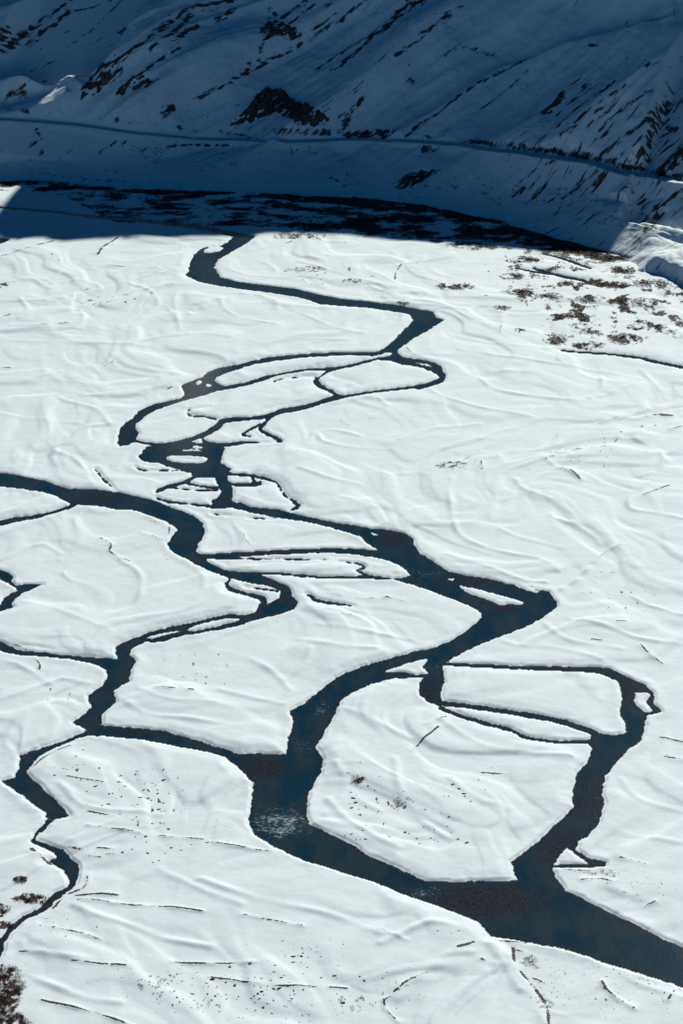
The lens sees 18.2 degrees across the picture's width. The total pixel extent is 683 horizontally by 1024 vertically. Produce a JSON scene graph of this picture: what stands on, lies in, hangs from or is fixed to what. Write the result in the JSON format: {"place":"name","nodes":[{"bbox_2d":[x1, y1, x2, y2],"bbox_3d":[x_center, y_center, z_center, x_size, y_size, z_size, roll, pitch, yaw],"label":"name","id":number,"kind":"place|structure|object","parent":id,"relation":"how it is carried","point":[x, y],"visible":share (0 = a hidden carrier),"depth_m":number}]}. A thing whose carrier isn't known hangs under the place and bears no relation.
{"place":"outdoors","nodes":[
{"label":"outdoors","id":0,"kind":"place"},
{"bbox_2d":[0,179,682,1023],"bbox_3d":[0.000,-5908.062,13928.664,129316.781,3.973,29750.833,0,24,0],"label":"snow plain","id":1,"kind":"structure","parent":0,"point":[564,485],"depth_m":879.80},
{"bbox_2d":[0,965,24,1015],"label":"bush","id":2,"kind":"object","parent":1,"relation":"on","point":[5,1000],"visible":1,"depth_m":646.08},
{"bbox_2d":[0,1010,30,1023],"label":"bush","id":3,"kind":"object","parent":1,"relation":"on","point":[11,1016],"visible":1,"depth_m":633.31},
{"bbox_2d":[14,876,26,882],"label":"bush","id":4,"kind":"object","parent":1,"relation":"on","point":[16,879],"visible":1,"depth_m":697.76},
{"bbox_2d":[12,893,51,904],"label":"bush","id":5,"kind":"object","parent":1,"relation":"on","point":[36,896],"visible":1,"depth_m":689.38},
{"bbox_2d":[275,234,325,238],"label":"willow thicket","id":6,"kind":"object","parent":1,"relation":"on","point":[299,236],"visible":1,"depth_m":1345.16},
{"bbox_2d":[284,266,325,271],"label":"willow thicket","id":7,"kind":"object","parent":1,"relation":"on","point":[307,267],"visible":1,"depth_m":1281.14},
{"bbox_2d":[0,180,628,260],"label":"dry brush","id":8,"kind":"object","parent":1,"relation":"on","point":[340,224],"visible":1,"depth_m":1387.36},
{"bbox_2d":[350,775,366,783],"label":"willow thicket","id":9,"kind":"object","parent":1,"relation":"on","point":[357,781],"visible":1,"depth_m":753.94},
{"bbox_2d":[390,796,412,809],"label":"willow thicket","id":10,"kind":"object","parent":1,"relation":"on","point":[399,803],"visible":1,"depth_m":741.12},
{"bbox_2d":[400,234,437,238],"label":"willow thicket","id":11,"kind":"object","parent":1,"relation":"on","point":[407,236],"visible":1,"depth_m":1344.98},
{"bbox_2d":[436,461,466,467],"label":"willow thicket","id":12,"kind":"object","parent":1,"relation":"on","point":[451,466],"visible":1,"depth_m":1012.09},
{"bbox_2d":[436,282,473,290],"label":"willow thicket","id":13,"kind":"object","parent":1,"relation":"on","point":[441,287],"visible":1,"depth_m":1253.33},
{"bbox_2d":[444,240,495,249],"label":"willow thicket","id":14,"kind":"object","parent":1,"relation":"on","point":[474,242],"visible":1,"depth_m":1327.62},
{"bbox_2d":[499,273,523,279],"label":"willow thicket","id":15,"kind":"object","parent":1,"relation":"on","point":[518,274],"visible":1,"depth_m":1272.46},
{"bbox_2d":[505,257,540,263],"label":"willow thicket","id":16,"kind":"object","parent":1,"relation":"on","point":[521,261],"visible":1,"depth_m":1300.05},
{"bbox_2d":[513,287,537,301],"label":"willow thicket","id":17,"kind":"object","parent":1,"relation":"on","point":[522,291],"visible":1,"depth_m":1240.69},
{"bbox_2d":[520,955,536,967],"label":"willow thicket","id":18,"kind":"object","parent":1,"relation":"on","point":[529,961],"visible":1,"depth_m":659.33},
{"bbox_2d":[535,293,561,299],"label":"willow thicket","id":19,"kind":"object","parent":1,"relation":"on","point":[544,295],"visible":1,"depth_m":1236.24},
{"bbox_2d":[543,336,566,345],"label":"willow thicket","id":20,"kind":"object","parent":1,"relation":"on","point":[555,340],"visible":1,"depth_m":1169.38},
{"bbox_2d":[543,245,587,253],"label":"willow thicket","id":21,"kind":"object","parent":1,"relation":"on","point":[565,250],"visible":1,"depth_m":1320.60},
{"bbox_2d":[551,313,579,318],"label":"willow thicket","id":22,"kind":"object","parent":1,"relation":"on","point":[560,316],"visible":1,"depth_m":1206.33},
{"bbox_2d":[484,256,682,338],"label":"scrub","id":23,"kind":"object","parent":1,"relation":"on","point":[617,300],"visible":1,"depth_m":1228.91},
{"bbox_2d":[572,323,600,329],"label":"willow thicket","id":24,"kind":"object","parent":1,"relation":"on","point":[581,324],"visible":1,"depth_m":1192.18},
{"bbox_2d":[572,340,602,349],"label":"willow thicket","id":25,"kind":"object","parent":1,"relation":"on","point":[586,348],"visible":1,"depth_m":1162.56},
{"bbox_2d":[575,295,605,303],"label":"willow thicket","id":26,"kind":"object","parent":1,"relation":"on","point":[592,300],"visible":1,"depth_m":1232.03},
{"bbox_2d":[583,252,623,263],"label":"willow thicket","id":27,"kind":"object","parent":1,"relation":"on","point":[607,259],"visible":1,"depth_m":1305.84},
{"bbox_2d":[597,281,629,288],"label":"willow thicket","id":28,"kind":"object","parent":1,"relation":"on","point":[615,285],"visible":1,"depth_m":1254.11},
{"bbox_2d":[609,265,634,273],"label":"willow thicket","id":29,"kind":"object","parent":1,"relation":"on","point":[617,267],"visible":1,"depth_m":1280.78},
{"bbox_2d":[607,332,642,344],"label":"willow thicket","id":30,"kind":"object","parent":1,"relation":"on","point":[623,336],"visible":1,"depth_m":1171.77},
{"bbox_2d":[626,324,643,329],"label":"willow thicket","id":31,"kind":"object","parent":1,"relation":"on","point":[628,327],"visible":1,"depth_m":1187.78},
{"bbox_2d":[619,297,670,306],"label":"willow thicket","id":32,"kind":"object","parent":1,"relation":"on","point":[644,301],"visible":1,"depth_m":1227.49},
{"bbox_2d":[632,279,680,289],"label":"willow thicket","id":33,"kind":"object","parent":1,"relation":"on","point":[637,284],"visible":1,"depth_m":1255.32},
{"bbox_2d":[0,0,682,284],"bbox_3d":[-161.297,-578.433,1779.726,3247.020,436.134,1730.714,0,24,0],"label":"mountain slope","id":34,"kind":"structure","parent":0,"point":[504,73],"depth_m":1475.35},
{"bbox_2d":[81,61,120,97],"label":"rock outcrop","id":35,"kind":"object","parent":34,"relation":"on","point":[102,75],"visible":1,"depth_m":1493.60},
{"bbox_2d":[116,75,152,95],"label":"rock outcrop","id":36,"kind":"object","parent":34,"relation":"on","point":[121,91],"visible":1,"depth_m":1488.26},
{"bbox_2d":[261,17,295,39],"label":"rock outcrop","id":37,"kind":"object","parent":34,"relation":"on","point":[273,31],"visible":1,"depth_m":1531.43},
{"bbox_2d":[230,86,328,126],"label":"rock outcrop","id":38,"kind":"object","parent":34,"relation":"on","point":[299,111],"visible":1,"depth_m":1492.01},
{"bbox_2d":[345,129,393,138],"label":"rock outcrop","id":39,"kind":"object","parent":34,"relation":"on","point":[365,134],"visible":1,"depth_m":1472.45},
{"bbox_2d":[398,170,436,188],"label":"rock outcrop","id":40,"kind":"object","parent":34,"relation":"on","point":[409,179],"visible":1,"depth_m":1426.65},
{"bbox_2d":[541,90,566,113],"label":"rock outcrop","id":41,"kind":"object","parent":34,"relation":"on","point":[557,99],"visible":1,"depth_m":1431.70},
{"bbox_2d":[657,148,682,177],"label":"rock outcrop","id":42,"kind":"object","parent":34,"relation":"on","point":[673,164],"visible":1,"depth_m":1363.97},
{"bbox_2d":[0,206,682,987],"bbox_3d":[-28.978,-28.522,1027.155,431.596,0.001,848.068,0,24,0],"label":"river water","id":43,"kind":"structure","parent":0,"point":[534,902],"depth_m":808.60},
{"bbox_2d":[0,118,682,182],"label":"road","id":44,"kind":"structure","parent":0,"point":[610,168],"depth_m":1448.82}
]}

